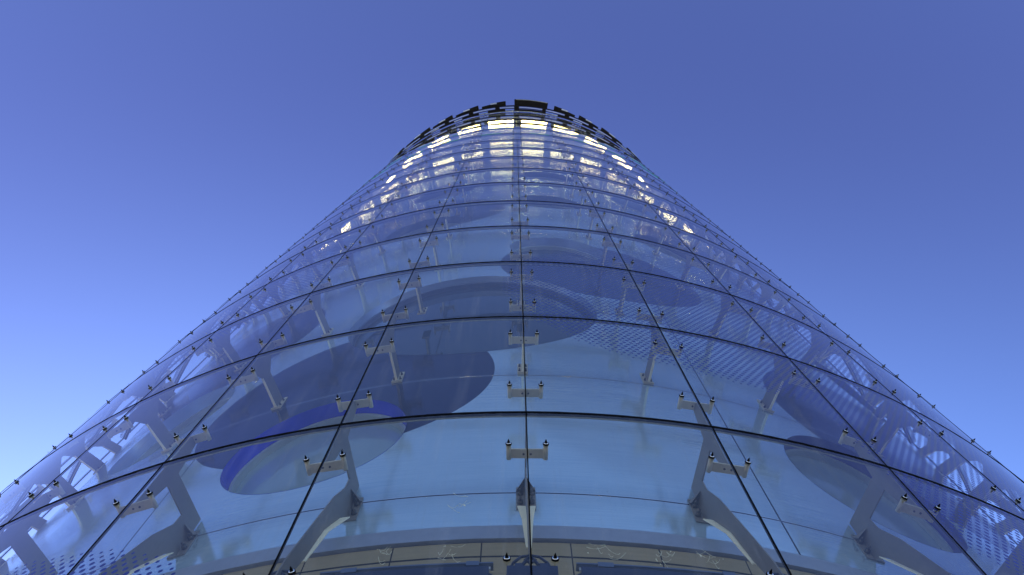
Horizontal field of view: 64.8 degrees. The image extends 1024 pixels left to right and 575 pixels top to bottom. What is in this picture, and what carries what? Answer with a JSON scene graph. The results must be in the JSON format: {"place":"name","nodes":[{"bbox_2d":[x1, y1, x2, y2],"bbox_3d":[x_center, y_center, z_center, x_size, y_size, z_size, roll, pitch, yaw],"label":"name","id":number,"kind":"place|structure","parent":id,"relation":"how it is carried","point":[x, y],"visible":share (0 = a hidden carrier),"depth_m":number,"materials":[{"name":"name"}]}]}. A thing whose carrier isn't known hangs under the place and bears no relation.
{"place":"outdoors","nodes":[
{"label":"outdoors","id":0,"kind":"place"},
{"bbox_2d":[0,0,1023,560],"label":"sky","id":1,"kind":"structure","parent":0,"point":[157,157],"materials":[{"name":"blue"}]},
{"label":"ground","id":2,"kind":"structure","parent":0,"visible":0},
{"bbox_2d":[0,99,1023,574],"bbox_3d":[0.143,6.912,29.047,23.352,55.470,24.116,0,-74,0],"label":"glass tower","id":3,"kind":"structure","parent":2,"relation":"on","point":[540,341],"depth_m":10.59,"materials":[{"name":"glass"}]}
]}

